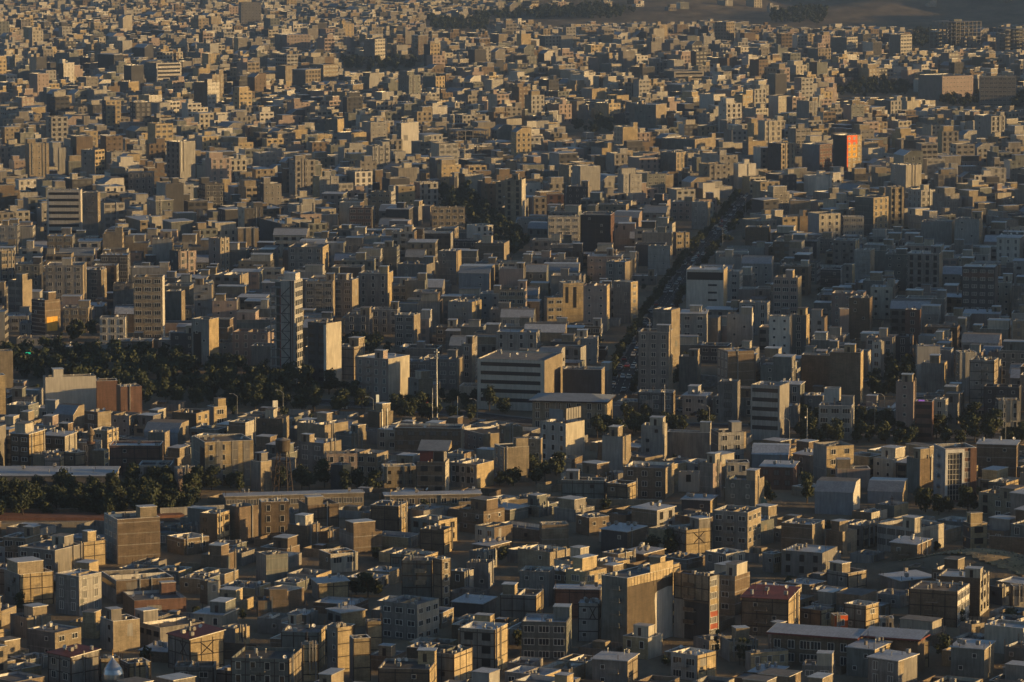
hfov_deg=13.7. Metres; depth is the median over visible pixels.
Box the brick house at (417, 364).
[407,354,429,376]
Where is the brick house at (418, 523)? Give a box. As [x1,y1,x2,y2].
[411,514,456,540]
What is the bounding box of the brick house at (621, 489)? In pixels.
[606,478,636,498]
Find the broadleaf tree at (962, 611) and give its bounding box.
[960,609,965,621]
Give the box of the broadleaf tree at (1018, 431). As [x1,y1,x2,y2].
[1010,421,1023,441]
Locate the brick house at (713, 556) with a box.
[705,542,744,570]
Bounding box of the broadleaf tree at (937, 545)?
[933,541,940,549]
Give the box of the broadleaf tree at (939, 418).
[933,414,945,438]
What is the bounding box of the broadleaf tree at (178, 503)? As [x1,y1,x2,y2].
[170,494,182,506]
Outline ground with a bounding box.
[0,0,1023,681]
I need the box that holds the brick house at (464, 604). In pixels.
[450,593,497,616]
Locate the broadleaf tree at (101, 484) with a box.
[98,482,106,487]
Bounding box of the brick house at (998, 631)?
[984,617,1023,653]
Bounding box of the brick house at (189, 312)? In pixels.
[165,305,193,319]
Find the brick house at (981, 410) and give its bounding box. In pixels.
[965,403,983,417]
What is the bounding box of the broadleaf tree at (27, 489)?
[16,481,37,498]
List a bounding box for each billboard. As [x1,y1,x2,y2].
[272,400,277,410]
[642,399,652,414]
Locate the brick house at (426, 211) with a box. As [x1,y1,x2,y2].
[411,200,433,218]
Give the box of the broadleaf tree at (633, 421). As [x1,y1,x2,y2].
[625,415,641,434]
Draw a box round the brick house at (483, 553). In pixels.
[469,547,496,566]
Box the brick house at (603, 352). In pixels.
[599,346,607,359]
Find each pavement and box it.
[291,399,1023,439]
[617,197,751,394]
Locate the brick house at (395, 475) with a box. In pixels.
[381,463,415,487]
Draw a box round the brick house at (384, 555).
[379,547,423,562]
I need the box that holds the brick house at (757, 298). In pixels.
[749,296,767,299]
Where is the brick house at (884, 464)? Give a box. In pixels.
[873,445,906,477]
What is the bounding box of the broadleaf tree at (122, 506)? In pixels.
[116,498,129,511]
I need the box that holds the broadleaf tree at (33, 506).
[27,497,39,508]
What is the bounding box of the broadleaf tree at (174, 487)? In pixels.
[169,484,178,490]
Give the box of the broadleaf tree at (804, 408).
[800,404,809,418]
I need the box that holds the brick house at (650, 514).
[630,500,675,531]
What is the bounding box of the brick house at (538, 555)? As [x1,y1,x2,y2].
[518,543,569,572]
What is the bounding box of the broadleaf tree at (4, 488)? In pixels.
[0,484,9,498]
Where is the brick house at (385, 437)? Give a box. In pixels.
[377,425,394,450]
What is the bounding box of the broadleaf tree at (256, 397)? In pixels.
[249,383,265,408]
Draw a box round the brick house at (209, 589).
[200,575,219,604]
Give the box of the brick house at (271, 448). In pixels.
[263,441,296,461]
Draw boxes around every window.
[4,540,12,546]
[5,551,12,557]
[12,318,17,322]
[16,541,23,545]
[20,551,26,556]
[21,447,26,451]
[45,554,51,558]
[46,438,50,443]
[51,657,55,664]
[51,670,55,677]
[55,439,62,443]
[59,576,63,584]
[59,588,63,596]
[59,600,63,608]
[59,635,64,641]
[63,660,67,666]
[63,673,67,679]
[71,578,74,586]
[71,590,74,598]
[71,602,75,610]
[72,632,77,638]
[83,445,87,451]
[83,578,86,586]
[83,590,86,598]
[83,602,86,610]
[88,414,93,419]
[94,576,97,584]
[94,588,97,596]
[94,599,98,608]
[135,279,140,283]
[135,326,141,330]
[144,279,150,283]
[145,326,151,330]
[154,279,160,283]
[160,535,164,542]
[188,542,192,547]
[199,672,207,677]
[212,584,215,591]
[213,618,217,625]
[217,409,223,414]
[217,418,223,423]
[226,500,234,503]
[235,661,240,668]
[236,674,240,681]
[247,499,255,503]
[250,675,255,681]
[264,662,269,669]
[265,675,269,681]
[266,505,270,510]
[266,515,270,521]
[266,526,270,532]
[279,663,284,670]
[279,676,284,681]
[280,515,284,521]
[280,526,284,532]
[290,498,298,503]
[325,283,330,287]
[333,497,341,502]
[333,557,341,563]
[343,497,351,502]
[347,556,354,562]
[354,497,362,502]
[357,456,363,461]
[367,457,374,461]
[367,467,374,471]
[383,606,390,611]
[384,618,390,623]
[384,630,390,636]
[393,557,398,563]
[395,607,402,612]
[395,619,402,625]
[395,632,402,637]
[396,317,402,321]
[396,325,402,329]
[396,333,402,337]
[407,608,414,614]
[407,621,414,626]
[407,633,414,638]
[409,498,414,503]
[413,521,417,526]
[419,431,424,435]
[430,431,435,435]
[430,498,435,503]
[434,452,442,460]
[452,441,458,445]
[455,574,459,580]
[477,529,481,534]
[487,530,491,536]
[508,676,514,681]
[524,625,533,631]
[524,638,533,644]
[524,650,533,656]
[535,402,539,408]
[535,411,539,417]
[535,421,539,426]
[539,626,548,632]
[539,638,548,644]
[539,651,548,657]
[554,626,563,632]
[554,639,563,645]
[554,651,563,657]
[555,575,560,579]
[571,574,578,581]
[587,574,593,581]
[597,404,601,409]
[598,572,604,579]
[627,640,630,647]
[628,470,632,475]
[639,641,643,648]
[642,491,646,496]
[656,471,660,476]
[656,481,660,486]
[673,656,681,662]
[673,669,681,676]
[686,475,690,481]
[686,658,694,665]
[686,671,694,678]
[708,554,711,561]
[711,579,716,586]
[711,591,716,598]
[711,604,716,611]
[711,616,716,623]
[711,643,719,650]
[715,514,721,519]
[715,525,721,530]
[715,536,721,541]
[718,556,722,562]
[721,579,728,584]
[721,591,728,596]
[721,603,728,608]
[722,435,726,440]
[724,384,731,389]
[724,393,731,398]
[724,403,731,407]
[724,412,731,416]
[730,465,734,470]
[738,516,744,520]
[738,527,744,531]
[738,538,744,542]
[755,656,759,663]
[763,469,767,474]
[767,655,771,662]
[774,556,779,563]
[774,639,780,647]
[780,654,784,661]
[785,470,789,475]
[785,480,789,485]
[788,640,793,648]
[788,653,793,661]
[790,295,796,299]
[792,386,796,392]
[792,395,796,401]
[799,555,803,561]
[799,566,803,572]
[800,640,809,649]
[800,654,809,661]
[805,670,813,675]
[810,641,820,649]
[810,654,816,659]
[813,556,817,562]
[820,408,827,412]
[820,417,827,422]
[827,642,833,649]
[831,408,838,413]
[838,619,844,625]
[840,643,846,651]
[840,657,846,664]
[842,409,849,413]
[842,418,849,422]
[842,427,849,432]
[845,448,849,453]
[873,660,877,669]
[873,673,877,681]
[878,527,885,533]
[878,538,884,544]
[882,622,891,627]
[887,528,894,534]
[887,675,892,681]
[888,662,892,671]
[892,326,897,330]
[897,530,903,535]
[898,465,905,470]
[906,531,913,535]
[937,401,941,407]
[964,472,969,477]
[965,451,969,457]
[965,462,969,467]
[974,538,982,543]
[975,527,982,532]
[976,626,980,632]
[983,495,987,501]
[983,505,986,512]
[995,500,1000,506]
[1014,527,1018,534]
[1015,590,1021,595]
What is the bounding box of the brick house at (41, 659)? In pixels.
[10,652,47,668]
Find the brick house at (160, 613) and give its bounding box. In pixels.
[148,606,168,615]
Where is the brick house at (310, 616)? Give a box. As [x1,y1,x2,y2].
[287,600,317,624]
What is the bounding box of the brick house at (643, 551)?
[629,542,665,561]
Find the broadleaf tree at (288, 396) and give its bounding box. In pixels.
[278,388,292,406]
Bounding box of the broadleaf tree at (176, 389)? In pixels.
[170,384,184,399]
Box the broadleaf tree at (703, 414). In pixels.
[697,409,715,422]
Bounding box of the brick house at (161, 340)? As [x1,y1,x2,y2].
[158,331,172,355]
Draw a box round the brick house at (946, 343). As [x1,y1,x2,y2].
[937,340,958,369]
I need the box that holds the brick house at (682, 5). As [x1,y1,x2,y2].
[676,0,688,8]
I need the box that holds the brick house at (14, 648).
[0,636,28,658]
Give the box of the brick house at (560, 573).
[552,564,572,583]
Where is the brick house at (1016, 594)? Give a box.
[1010,583,1023,606]
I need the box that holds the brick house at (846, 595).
[836,587,890,614]
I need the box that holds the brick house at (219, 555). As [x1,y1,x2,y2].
[201,542,235,568]
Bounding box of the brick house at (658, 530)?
[648,524,670,541]
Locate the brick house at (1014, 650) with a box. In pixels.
[1004,633,1023,662]
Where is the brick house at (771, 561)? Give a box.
[763,551,780,572]
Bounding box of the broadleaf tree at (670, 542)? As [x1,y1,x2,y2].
[662,528,679,553]
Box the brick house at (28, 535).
[3,524,40,561]
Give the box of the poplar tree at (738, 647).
[736,637,741,664]
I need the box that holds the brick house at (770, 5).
[767,3,778,11]
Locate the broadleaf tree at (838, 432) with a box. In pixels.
[830,417,844,440]
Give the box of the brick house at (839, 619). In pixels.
[831,612,847,627]
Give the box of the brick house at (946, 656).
[942,647,950,666]
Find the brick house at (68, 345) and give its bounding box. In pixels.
[58,344,74,352]
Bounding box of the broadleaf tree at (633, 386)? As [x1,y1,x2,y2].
[629,378,637,394]
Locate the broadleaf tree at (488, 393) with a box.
[481,384,498,410]
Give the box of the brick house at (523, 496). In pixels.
[516,492,549,498]
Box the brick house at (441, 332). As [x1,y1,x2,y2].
[436,318,461,343]
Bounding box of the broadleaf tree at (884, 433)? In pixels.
[875,419,890,443]
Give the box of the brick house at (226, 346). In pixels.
[219,334,232,359]
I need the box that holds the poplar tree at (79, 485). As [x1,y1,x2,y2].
[73,482,82,506]
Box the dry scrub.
[900,547,1023,573]
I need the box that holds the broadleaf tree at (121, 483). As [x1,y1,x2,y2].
[116,481,125,494]
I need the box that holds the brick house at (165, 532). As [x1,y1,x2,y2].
[160,524,194,544]
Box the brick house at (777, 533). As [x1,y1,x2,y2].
[774,525,780,541]
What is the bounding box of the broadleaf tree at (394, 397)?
[389,393,404,412]
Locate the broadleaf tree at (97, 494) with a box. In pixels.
[87,488,105,505]
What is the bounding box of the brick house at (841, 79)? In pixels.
[834,74,852,85]
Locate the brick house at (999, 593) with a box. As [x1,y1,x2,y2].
[990,583,1009,605]
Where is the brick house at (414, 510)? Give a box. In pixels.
[408,504,443,531]
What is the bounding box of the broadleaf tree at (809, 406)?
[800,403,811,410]
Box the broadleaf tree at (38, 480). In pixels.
[29,474,45,485]
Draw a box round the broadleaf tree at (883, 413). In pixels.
[876,408,892,423]
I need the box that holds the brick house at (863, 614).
[844,599,878,628]
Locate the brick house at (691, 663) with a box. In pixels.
[671,645,715,680]
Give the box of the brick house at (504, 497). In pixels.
[491,494,518,502]
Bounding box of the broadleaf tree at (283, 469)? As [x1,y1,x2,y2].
[274,465,288,480]
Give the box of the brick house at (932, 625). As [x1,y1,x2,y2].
[899,614,945,645]
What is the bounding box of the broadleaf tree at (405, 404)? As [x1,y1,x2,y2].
[396,399,414,416]
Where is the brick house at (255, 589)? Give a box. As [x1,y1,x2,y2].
[220,578,270,598]
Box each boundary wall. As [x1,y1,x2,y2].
[1,521,88,528]
[4,508,96,511]
[160,505,223,514]
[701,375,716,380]
[989,535,1023,554]
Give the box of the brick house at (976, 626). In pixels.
[960,615,984,634]
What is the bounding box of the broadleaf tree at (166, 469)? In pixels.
[157,464,172,484]
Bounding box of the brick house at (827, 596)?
[811,587,842,612]
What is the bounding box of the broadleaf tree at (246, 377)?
[241,373,251,389]
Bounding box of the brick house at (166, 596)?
[122,580,185,615]
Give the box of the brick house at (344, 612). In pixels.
[325,593,366,626]
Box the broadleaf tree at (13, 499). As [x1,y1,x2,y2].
[8,497,16,508]
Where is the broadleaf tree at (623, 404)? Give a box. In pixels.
[620,402,627,420]
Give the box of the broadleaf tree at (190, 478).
[180,472,198,493]
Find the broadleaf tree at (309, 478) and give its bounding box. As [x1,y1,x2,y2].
[300,472,317,489]
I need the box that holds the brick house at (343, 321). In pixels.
[341,308,371,334]
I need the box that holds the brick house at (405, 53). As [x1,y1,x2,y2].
[396,50,410,60]
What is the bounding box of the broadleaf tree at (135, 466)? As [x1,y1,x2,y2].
[125,461,141,480]
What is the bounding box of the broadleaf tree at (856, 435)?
[850,430,862,442]
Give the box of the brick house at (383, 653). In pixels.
[371,643,405,669]
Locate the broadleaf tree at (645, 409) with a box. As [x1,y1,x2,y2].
[639,403,652,415]
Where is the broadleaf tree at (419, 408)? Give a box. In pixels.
[416,401,425,417]
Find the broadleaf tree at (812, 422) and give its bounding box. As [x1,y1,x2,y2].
[804,415,817,437]
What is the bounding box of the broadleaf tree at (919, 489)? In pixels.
[913,486,922,496]
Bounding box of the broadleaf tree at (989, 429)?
[979,418,997,438]
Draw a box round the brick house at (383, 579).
[346,572,388,590]
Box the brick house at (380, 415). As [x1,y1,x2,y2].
[368,402,392,427]
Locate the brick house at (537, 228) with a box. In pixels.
[528,221,546,236]
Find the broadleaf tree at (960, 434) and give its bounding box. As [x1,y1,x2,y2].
[953,429,966,442]
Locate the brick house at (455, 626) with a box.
[451,617,473,638]
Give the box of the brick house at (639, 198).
[628,193,651,204]
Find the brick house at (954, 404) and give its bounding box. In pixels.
[946,391,960,423]
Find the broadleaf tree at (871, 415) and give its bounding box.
[866,410,879,424]
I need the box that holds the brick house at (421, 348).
[405,340,441,358]
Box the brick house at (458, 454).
[447,448,474,461]
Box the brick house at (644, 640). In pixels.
[623,622,661,659]
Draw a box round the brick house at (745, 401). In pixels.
[713,386,750,416]
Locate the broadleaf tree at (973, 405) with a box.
[963,401,981,420]
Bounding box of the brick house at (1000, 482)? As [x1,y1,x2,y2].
[987,476,1018,488]
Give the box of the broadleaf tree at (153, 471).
[142,466,159,483]
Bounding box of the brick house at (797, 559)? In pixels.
[781,539,837,575]
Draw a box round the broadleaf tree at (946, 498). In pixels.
[942,496,949,502]
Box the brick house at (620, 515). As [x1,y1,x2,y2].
[597,508,630,524]
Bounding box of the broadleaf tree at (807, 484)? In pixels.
[799,470,813,502]
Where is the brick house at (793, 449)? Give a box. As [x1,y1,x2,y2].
[751,440,796,467]
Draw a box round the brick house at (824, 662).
[802,650,834,681]
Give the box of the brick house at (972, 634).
[953,630,983,642]
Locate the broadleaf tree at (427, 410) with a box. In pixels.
[420,402,438,419]
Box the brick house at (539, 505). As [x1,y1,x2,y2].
[521,493,556,516]
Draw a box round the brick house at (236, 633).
[220,623,249,643]
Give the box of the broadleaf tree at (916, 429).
[908,425,918,441]
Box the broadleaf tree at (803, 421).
[794,418,809,433]
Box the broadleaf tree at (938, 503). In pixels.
[931,493,945,514]
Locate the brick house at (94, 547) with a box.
[73,529,105,564]
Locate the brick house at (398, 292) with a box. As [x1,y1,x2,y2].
[393,277,410,300]
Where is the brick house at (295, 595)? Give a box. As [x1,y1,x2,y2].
[264,584,303,607]
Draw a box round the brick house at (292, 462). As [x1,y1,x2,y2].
[268,456,296,481]
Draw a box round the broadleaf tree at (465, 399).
[459,392,470,405]
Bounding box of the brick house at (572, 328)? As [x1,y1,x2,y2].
[567,325,584,335]
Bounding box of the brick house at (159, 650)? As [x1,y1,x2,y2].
[138,640,167,662]
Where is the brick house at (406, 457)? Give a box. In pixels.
[382,452,419,476]
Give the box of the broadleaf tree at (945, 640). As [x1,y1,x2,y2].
[937,633,950,653]
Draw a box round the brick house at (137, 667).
[120,653,150,678]
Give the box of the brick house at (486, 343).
[476,334,495,357]
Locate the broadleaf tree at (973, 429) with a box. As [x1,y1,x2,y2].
[964,413,981,441]
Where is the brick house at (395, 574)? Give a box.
[365,566,401,585]
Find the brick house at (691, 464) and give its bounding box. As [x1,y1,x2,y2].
[683,458,706,469]
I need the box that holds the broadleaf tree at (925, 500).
[914,488,933,511]
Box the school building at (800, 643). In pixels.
[766,623,929,671]
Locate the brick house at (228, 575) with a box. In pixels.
[193,567,238,584]
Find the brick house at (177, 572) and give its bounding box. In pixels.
[160,565,191,583]
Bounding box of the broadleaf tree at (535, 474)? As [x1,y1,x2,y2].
[528,467,544,483]
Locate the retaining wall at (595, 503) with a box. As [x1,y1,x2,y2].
[459,497,658,509]
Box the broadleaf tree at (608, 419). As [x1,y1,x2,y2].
[600,414,613,431]
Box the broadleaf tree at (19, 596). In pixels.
[14,590,25,611]
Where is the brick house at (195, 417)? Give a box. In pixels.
[172,408,208,433]
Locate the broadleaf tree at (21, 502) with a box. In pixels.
[10,494,33,514]
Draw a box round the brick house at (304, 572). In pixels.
[287,568,330,586]
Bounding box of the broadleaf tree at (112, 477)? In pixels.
[104,470,119,490]
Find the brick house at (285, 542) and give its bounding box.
[260,534,299,551]
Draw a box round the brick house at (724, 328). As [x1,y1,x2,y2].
[680,315,726,342]
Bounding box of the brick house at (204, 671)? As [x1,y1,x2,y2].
[174,656,216,681]
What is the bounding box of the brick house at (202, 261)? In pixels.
[196,255,208,269]
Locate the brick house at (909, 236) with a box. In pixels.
[902,232,920,245]
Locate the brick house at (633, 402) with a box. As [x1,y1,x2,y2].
[617,398,637,411]
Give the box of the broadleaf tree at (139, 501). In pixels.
[130,494,146,510]
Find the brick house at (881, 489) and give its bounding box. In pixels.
[867,477,907,503]
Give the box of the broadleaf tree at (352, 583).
[349,580,364,594]
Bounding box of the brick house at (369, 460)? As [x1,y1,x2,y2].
[352,449,387,475]
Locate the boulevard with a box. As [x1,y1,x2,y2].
[319,400,1001,437]
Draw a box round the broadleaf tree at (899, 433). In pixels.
[890,427,906,444]
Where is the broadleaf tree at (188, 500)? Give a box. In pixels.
[179,493,195,506]
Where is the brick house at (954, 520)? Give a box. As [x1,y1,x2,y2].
[936,516,966,531]
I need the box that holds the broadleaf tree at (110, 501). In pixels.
[103,496,116,512]
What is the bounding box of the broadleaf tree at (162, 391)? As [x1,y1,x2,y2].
[155,378,170,399]
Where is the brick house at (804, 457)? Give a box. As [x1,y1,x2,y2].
[791,447,812,475]
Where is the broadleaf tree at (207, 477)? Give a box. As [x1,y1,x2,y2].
[201,465,221,489]
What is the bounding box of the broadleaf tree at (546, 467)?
[537,460,553,480]
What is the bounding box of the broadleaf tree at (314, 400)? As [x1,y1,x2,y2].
[308,383,322,411]
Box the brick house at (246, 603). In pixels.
[219,586,253,613]
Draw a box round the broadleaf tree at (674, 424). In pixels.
[668,413,679,429]
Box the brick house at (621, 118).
[613,113,628,123]
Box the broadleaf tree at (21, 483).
[14,479,32,495]
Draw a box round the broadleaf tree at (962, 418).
[956,413,970,430]
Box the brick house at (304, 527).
[288,512,319,549]
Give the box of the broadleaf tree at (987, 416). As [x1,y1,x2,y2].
[981,413,991,425]
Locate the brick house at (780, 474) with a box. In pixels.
[759,457,799,489]
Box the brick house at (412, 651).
[407,641,439,658]
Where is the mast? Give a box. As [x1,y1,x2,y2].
[434,349,439,417]
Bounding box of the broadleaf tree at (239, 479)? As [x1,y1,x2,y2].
[234,471,244,492]
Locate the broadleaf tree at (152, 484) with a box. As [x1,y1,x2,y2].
[144,479,161,505]
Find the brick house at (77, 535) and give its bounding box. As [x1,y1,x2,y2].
[73,533,103,537]
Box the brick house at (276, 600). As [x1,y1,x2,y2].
[256,586,288,616]
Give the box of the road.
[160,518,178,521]
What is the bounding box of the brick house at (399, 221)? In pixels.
[378,219,411,228]
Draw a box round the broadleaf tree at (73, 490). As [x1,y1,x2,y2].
[70,487,82,496]
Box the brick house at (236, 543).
[210,539,246,547]
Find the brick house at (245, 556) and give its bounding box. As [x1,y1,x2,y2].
[229,546,256,565]
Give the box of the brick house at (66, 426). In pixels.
[45,422,82,438]
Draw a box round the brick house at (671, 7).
[665,4,675,10]
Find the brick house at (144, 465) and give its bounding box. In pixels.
[139,458,174,479]
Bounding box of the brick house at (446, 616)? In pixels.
[439,606,453,628]
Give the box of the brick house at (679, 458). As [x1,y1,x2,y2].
[660,455,692,461]
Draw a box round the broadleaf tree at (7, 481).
[0,477,9,485]
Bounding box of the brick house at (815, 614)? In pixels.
[800,602,834,625]
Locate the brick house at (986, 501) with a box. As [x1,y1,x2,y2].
[978,484,999,514]
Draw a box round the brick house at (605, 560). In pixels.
[597,556,629,569]
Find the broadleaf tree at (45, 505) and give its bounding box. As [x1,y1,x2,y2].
[38,499,55,512]
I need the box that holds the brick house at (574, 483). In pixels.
[562,469,606,498]
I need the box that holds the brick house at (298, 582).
[274,574,308,590]
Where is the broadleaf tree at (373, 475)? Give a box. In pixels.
[363,470,383,487]
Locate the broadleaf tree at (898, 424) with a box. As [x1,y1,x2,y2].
[894,421,907,429]
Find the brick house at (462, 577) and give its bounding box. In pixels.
[451,568,473,589]
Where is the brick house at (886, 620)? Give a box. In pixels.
[879,615,893,627]
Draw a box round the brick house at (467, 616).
[454,613,473,621]
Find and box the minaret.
[87,426,94,465]
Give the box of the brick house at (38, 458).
[33,449,63,465]
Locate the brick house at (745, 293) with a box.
[738,282,770,301]
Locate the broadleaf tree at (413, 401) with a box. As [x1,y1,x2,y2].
[408,398,417,412]
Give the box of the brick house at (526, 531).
[501,520,538,541]
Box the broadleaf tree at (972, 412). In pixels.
[966,409,981,423]
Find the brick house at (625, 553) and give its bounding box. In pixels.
[602,548,635,562]
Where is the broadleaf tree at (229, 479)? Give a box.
[224,472,235,487]
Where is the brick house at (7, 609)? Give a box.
[0,603,16,626]
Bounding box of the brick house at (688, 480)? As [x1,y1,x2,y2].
[678,470,699,491]
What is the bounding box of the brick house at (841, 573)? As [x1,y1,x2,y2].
[826,560,866,587]
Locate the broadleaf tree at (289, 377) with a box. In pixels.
[280,368,301,393]
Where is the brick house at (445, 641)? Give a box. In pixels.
[408,637,457,645]
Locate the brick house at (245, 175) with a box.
[235,171,254,181]
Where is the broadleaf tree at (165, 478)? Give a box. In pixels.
[159,473,179,490]
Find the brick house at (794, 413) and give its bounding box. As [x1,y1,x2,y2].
[789,400,799,425]
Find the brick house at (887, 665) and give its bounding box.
[866,648,918,681]
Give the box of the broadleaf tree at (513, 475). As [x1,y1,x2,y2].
[504,466,522,485]
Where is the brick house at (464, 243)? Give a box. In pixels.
[453,234,481,248]
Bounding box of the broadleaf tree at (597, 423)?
[589,413,606,437]
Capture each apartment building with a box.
[0,220,19,255]
[0,249,14,283]
[0,349,12,388]
[4,556,53,604]
[6,397,38,417]
[8,273,31,312]
[9,421,46,465]
[15,256,42,288]
[17,533,82,574]
[25,138,48,178]
[31,291,60,335]
[43,367,95,410]
[45,257,86,301]
[45,428,77,450]
[46,116,67,141]
[46,643,100,681]
[47,188,82,235]
[47,231,74,250]
[49,141,72,174]
[53,403,84,431]
[55,566,101,615]
[59,248,94,265]
[63,300,90,331]
[64,448,85,465]
[81,148,104,175]
[82,191,100,236]
[84,408,110,430]
[86,264,106,301]
[92,448,108,465]
[93,426,118,448]
[96,377,116,410]
[100,198,124,235]
[100,250,130,281]
[100,312,126,340]
[100,606,139,651]
[102,96,120,131]
[104,504,159,563]
[109,440,163,475]
[113,281,133,314]
[116,383,141,413]
[128,168,153,196]
[130,100,150,125]
[133,272,164,336]
[144,419,188,445]
[145,61,180,82]
[146,195,173,215]
[148,121,172,149]
[152,231,173,264]
[156,177,183,211]
[165,289,184,319]
[166,140,195,182]
[166,623,225,668]
[170,248,195,273]
[170,323,191,354]
[174,464,194,491]
[191,316,218,369]
[193,433,252,487]
[194,79,219,105]
[194,278,213,317]
[199,177,224,209]
[200,509,229,543]
[205,151,230,181]
[209,236,229,271]
[212,293,238,330]
[213,272,248,290]
[225,502,257,543]
[229,417,255,444]
[231,646,301,681]
[232,329,273,365]
[237,226,258,246]
[238,201,262,229]
[239,2,260,23]
[250,451,271,490]
[251,340,274,368]
[256,407,288,437]
[256,545,287,583]
[257,177,280,205]
[259,217,299,240]
[259,494,288,536]
[270,272,302,382]
[273,227,309,256]
[275,33,309,50]
[281,619,325,669]
[288,198,314,213]
[288,243,328,272]
[289,155,314,197]
[292,67,320,85]
[297,411,347,445]
[299,433,340,471]
[299,494,338,526]
[301,640,318,680]
[305,273,334,315]
[308,318,341,383]
[312,171,338,196]
[324,450,356,482]
[327,622,352,671]
[331,462,350,489]
[335,273,358,316]
[341,336,364,379]
[345,236,373,252]
[345,306,372,335]
[346,167,371,195]
[349,204,374,227]
[349,634,370,680]
[356,349,409,400]
[358,265,392,307]
[362,117,386,143]
[364,38,384,63]
[365,613,381,651]
[366,141,389,169]
[371,185,395,222]
[371,301,399,334]
[371,498,407,531]
[376,240,399,275]
[381,594,438,640]
[392,225,416,262]
[394,421,463,452]
[395,118,418,153]
[395,310,419,349]
[397,256,435,278]
[398,70,420,93]
[402,555,434,596]
[408,369,432,402]
[412,32,427,61]
[414,179,437,205]
[417,440,451,490]
[417,639,472,681]
[418,291,442,331]
[429,349,462,389]
[431,206,464,230]
[433,550,450,606]
[437,159,460,184]
[438,249,460,284]
[448,126,488,142]
[448,297,481,323]
[449,335,476,379]
[449,453,493,487]
[458,168,482,190]
[458,264,494,291]
[459,619,507,670]
[461,335,474,382]
[475,235,508,260]
[477,349,562,410]
[481,177,495,207]
[494,436,528,482]
[496,328,540,350]
[499,262,525,286]
[499,280,526,306]
[499,423,522,443]
[500,308,535,328]
[505,173,525,222]
[511,126,530,156]
[519,566,554,606]
[521,603,571,659]
[524,90,543,112]
[524,322,566,345]
[526,264,548,285]
[528,393,615,434]
[529,436,542,461]
[540,406,584,461]
[544,295,562,320]
[547,214,579,240]
[553,577,601,617]
[559,279,582,324]
[563,366,604,393]
[566,553,606,605]
[567,180,590,203]
[570,100,587,119]
[572,164,599,191]
[575,329,598,363]
[578,597,600,640]
[580,211,614,251]
[583,280,609,330]
[587,248,622,282]
[594,99,620,122]
[601,560,672,642]
[602,425,630,470]
[606,258,631,281]
[613,280,637,322]
[614,222,635,250]
[618,167,641,199]
[623,458,673,498]
[635,100,666,127]
[636,171,665,195]
[638,324,672,390]
[638,388,674,416]
[641,415,666,458]
[642,554,679,594]
[648,244,672,274]
[653,307,679,366]
[660,150,687,171]
[661,133,715,150]
[666,515,711,554]
[667,421,711,457]
[671,196,699,220]
[673,231,689,255]
[674,570,718,639]
[679,348,700,391]
[680,304,708,342]
[686,265,727,308]
[692,199,709,229]
[699,161,726,184]
[700,452,721,497]
[701,150,737,188]
[711,420,743,458]
[713,503,760,549]
[717,347,753,392]
[718,97,741,131]
[718,378,739,421]
[718,560,749,615]
[725,459,749,478]
[725,468,763,506]
[727,269,742,300]
[727,306,753,346]
[733,159,755,192]
[739,300,769,334]
[740,582,801,635]
[741,255,773,286]
[745,225,770,245]
[751,381,788,439]
[751,443,790,467]
[758,115,781,145]
[760,185,789,214]
[761,354,795,381]
[768,142,794,170]
[769,312,791,353]
[773,269,801,313]
[780,260,810,295]
[780,378,805,404]
[781,518,824,549]
[788,123,810,155]
[792,307,809,354]
[794,252,820,284]
[796,97,821,118]
[801,351,829,392]
[802,142,831,171]
[804,170,831,194]
[808,211,840,237]
[813,441,853,480]
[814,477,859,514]
[818,395,854,440]
[821,267,842,287]
[830,343,862,404]
[831,36,857,53]
[831,290,865,326]
[833,134,861,171]
[833,237,859,264]
[842,215,863,237]
[843,99,863,123]
[849,294,872,338]
[854,248,874,279]
[855,194,888,235]
[861,63,878,85]
[865,327,895,364]
[870,278,895,318]
[872,339,883,381]
[877,515,943,551]
[885,185,903,228]
[885,248,908,290]
[889,34,911,56]
[890,299,931,333]
[891,162,921,195]
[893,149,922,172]
[895,373,915,428]
[896,333,912,360]
[905,306,921,344]
[906,447,933,492]
[907,245,942,288]
[908,184,934,209]
[908,579,969,627]
[915,340,939,385]
[915,399,933,441]
[918,73,972,100]
[921,218,954,244]
[921,304,940,332]
[921,354,946,392]
[929,19,980,47]
[932,186,958,217]
[933,169,954,188]
[933,397,947,425]
[933,439,976,501]
[937,566,988,616]
[949,638,995,679]
[954,211,982,244]
[955,347,976,396]
[961,332,1001,349]
[962,264,997,310]
[963,305,1001,330]
[963,511,986,548]
[969,352,998,403]
[975,111,1004,137]
[976,436,1020,476]
[979,75,1015,106]
[984,382,1020,413]
[993,26,1023,50]
[993,397,1020,430]
[996,230,1023,260]
[998,273,1012,313]
[999,339,1023,383]
[1011,520,1023,536]
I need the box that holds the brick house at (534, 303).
[527,299,541,320]
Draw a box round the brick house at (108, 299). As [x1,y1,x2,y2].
[95,291,112,307]
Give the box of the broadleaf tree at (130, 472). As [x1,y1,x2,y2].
[122,466,136,486]
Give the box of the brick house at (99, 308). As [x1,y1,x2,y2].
[90,300,105,315]
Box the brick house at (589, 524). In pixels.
[576,512,608,535]
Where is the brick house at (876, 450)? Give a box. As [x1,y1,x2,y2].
[867,447,880,453]
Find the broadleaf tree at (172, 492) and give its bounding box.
[167,488,184,503]
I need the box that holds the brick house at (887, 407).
[864,405,895,420]
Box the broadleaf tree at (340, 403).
[330,388,350,410]
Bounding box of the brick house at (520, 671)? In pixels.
[505,665,560,681]
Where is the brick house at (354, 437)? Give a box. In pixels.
[336,423,365,450]
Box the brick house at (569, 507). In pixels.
[554,495,593,521]
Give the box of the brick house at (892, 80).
[890,78,907,83]
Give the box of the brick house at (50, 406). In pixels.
[39,399,58,417]
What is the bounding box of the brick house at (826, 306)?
[808,300,831,324]
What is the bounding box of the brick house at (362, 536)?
[339,518,382,553]

